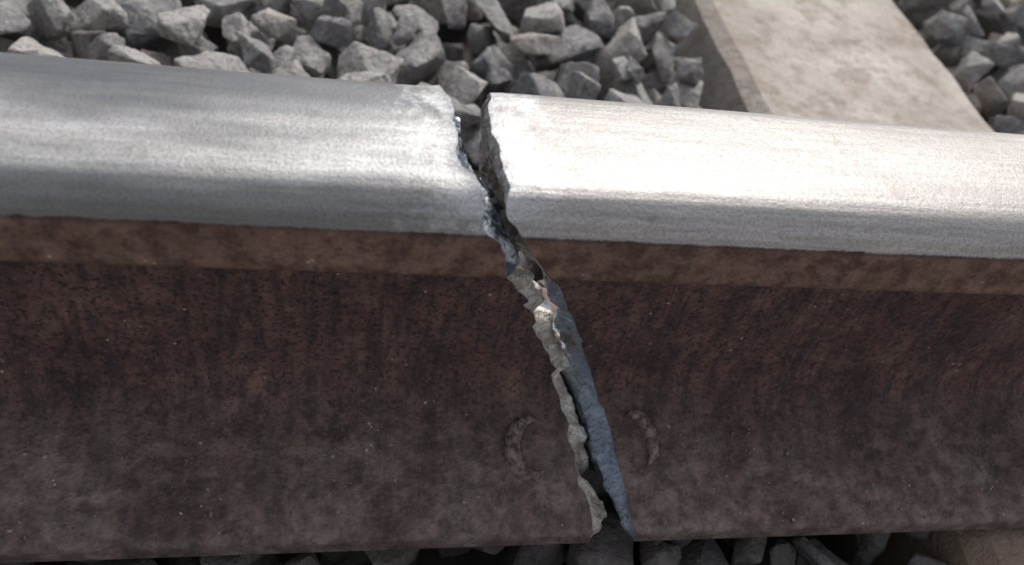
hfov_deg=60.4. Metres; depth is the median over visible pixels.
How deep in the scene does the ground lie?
0.52 m
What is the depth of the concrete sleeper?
0.76 m
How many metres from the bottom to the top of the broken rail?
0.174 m
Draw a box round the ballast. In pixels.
[0,0,1023,564]
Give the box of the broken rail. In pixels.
[0,52,1023,562]
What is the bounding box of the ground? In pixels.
[34,0,1007,564]
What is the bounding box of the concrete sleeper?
[653,0,1023,564]
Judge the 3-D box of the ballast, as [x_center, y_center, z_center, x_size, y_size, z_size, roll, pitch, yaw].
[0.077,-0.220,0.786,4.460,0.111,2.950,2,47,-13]

